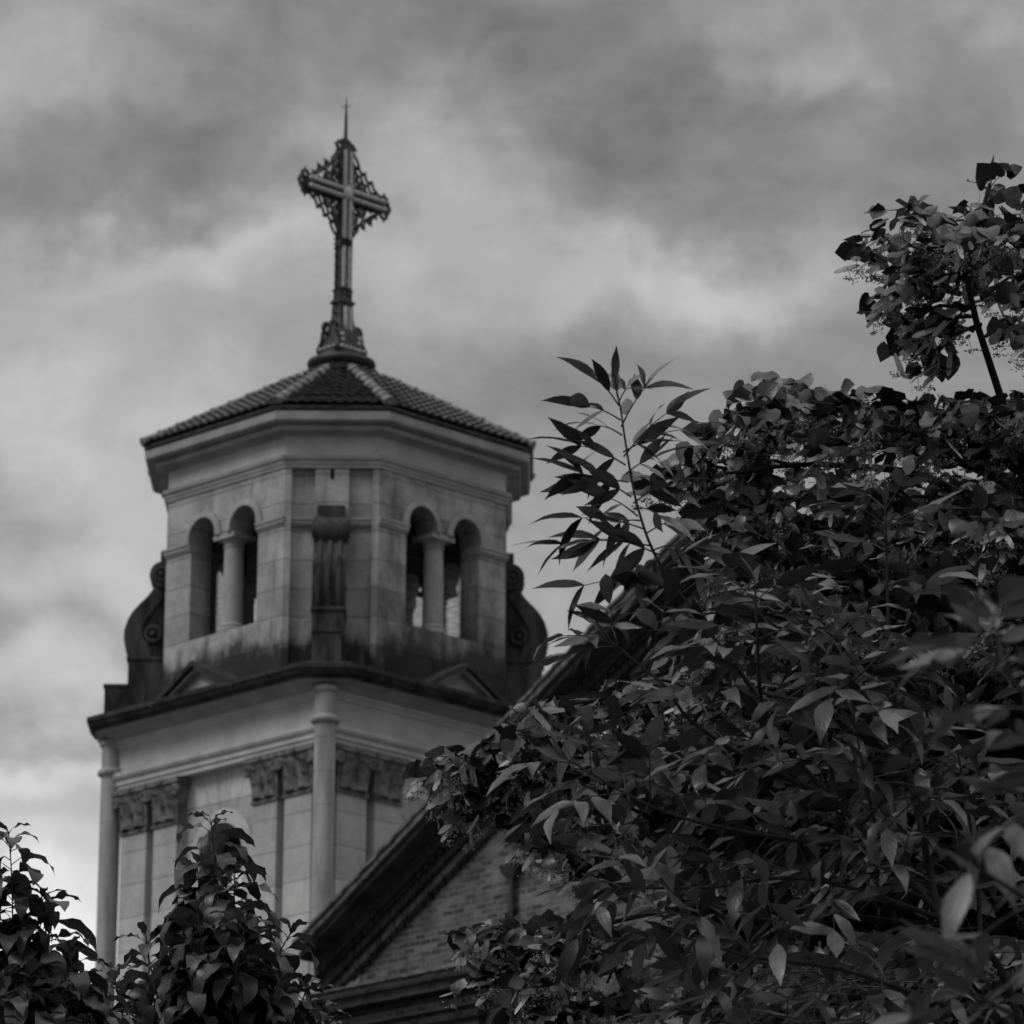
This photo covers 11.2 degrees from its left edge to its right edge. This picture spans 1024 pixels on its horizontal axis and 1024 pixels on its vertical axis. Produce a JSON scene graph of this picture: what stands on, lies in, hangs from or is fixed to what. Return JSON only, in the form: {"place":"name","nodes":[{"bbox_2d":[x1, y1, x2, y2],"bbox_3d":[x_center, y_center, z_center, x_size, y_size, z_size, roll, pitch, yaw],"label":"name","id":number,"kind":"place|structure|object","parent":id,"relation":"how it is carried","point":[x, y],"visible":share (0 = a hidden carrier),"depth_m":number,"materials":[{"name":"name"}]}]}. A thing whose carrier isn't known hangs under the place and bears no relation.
{"place":"outdoors","nodes":[
{"label":"outdoors","id":0,"kind":"place"},
{"bbox_2d":[0,821,129,1023],"bbox_3d":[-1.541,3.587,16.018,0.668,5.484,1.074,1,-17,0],"label":"leafy shrub","id":1,"kind":"object","parent":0,"point":[42,981],"visible":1,"depth_m":16.71,"materials":[{"name":"black plant"}]},
{"bbox_2d":[83,810,351,1023],"bbox_3d":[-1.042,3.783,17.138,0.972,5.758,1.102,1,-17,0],"label":"leafy shrub","id":2,"kind":"object","parent":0,"point":[211,968],"visible":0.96,"depth_m":17.64,"materials":[{"name":"grey plant"}]},
{"bbox_2d":[87,348,547,1021],"bbox_3d":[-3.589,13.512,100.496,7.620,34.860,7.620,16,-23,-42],"label":"church tower","id":3,"kind":"structure","parent":0,"point":[331,512],"depth_m":101.36,"materials":[{"name":"stone"}]},
{"bbox_2d":[297,97,391,355],"bbox_3d":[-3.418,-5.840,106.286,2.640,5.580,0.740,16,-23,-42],"label":"iron cross","id":4,"kind":"object","parent":3,"relation":"on","point":[342,331],"visible":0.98,"depth_m":106.09,"materials":[{"name":"metal"}]},
{"bbox_2d":[0,0,1023,1004],"label":"sky","id":5,"kind":"structure","parent":0,"point":[660,182],"materials":[{"name":"grey"}]},
{"bbox_2d":[291,493,1000,1023],"bbox_3d":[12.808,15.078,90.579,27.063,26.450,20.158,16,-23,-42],"label":"brick church","id":6,"kind":"structure","parent":0,"point":[399,905],"depth_m":88.78,"materials":[{"name":"brick"}]},
{"bbox_2d":[402,155,1023,1023],"bbox_3d":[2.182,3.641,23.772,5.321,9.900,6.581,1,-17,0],"label":"linden tree","id":7,"kind":"object","parent":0,"point":[976,433],"visible":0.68,"depth_m":22.25,"materials":[{"name":"grey plant"}]},
{"bbox_2d":[486,345,1023,1023],"bbox_3d":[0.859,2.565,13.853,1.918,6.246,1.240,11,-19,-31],"label":"ash tree","id":8,"kind":"object","parent":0,"point":[878,833],"visible":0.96,"depth_m":14.29,"materials":[{"name":"grey plant"}]},
{"bbox_2d":[680,930,990,1023],"bbox_3d":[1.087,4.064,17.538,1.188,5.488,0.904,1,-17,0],"label":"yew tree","id":9,"kind":"object","parent":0,"point":[802,1014],"visible":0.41,"depth_m":18.21,"materials":[{"name":"grey plant"}]},
{"bbox_2d":[872,575,1023,1023],"bbox_3d":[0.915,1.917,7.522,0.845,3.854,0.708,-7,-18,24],"label":"ash bush","id":10,"kind":"object","parent":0,"point":[939,949],"visible":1,"depth_m":7.99,"materials":[{"name":"grey plant"}]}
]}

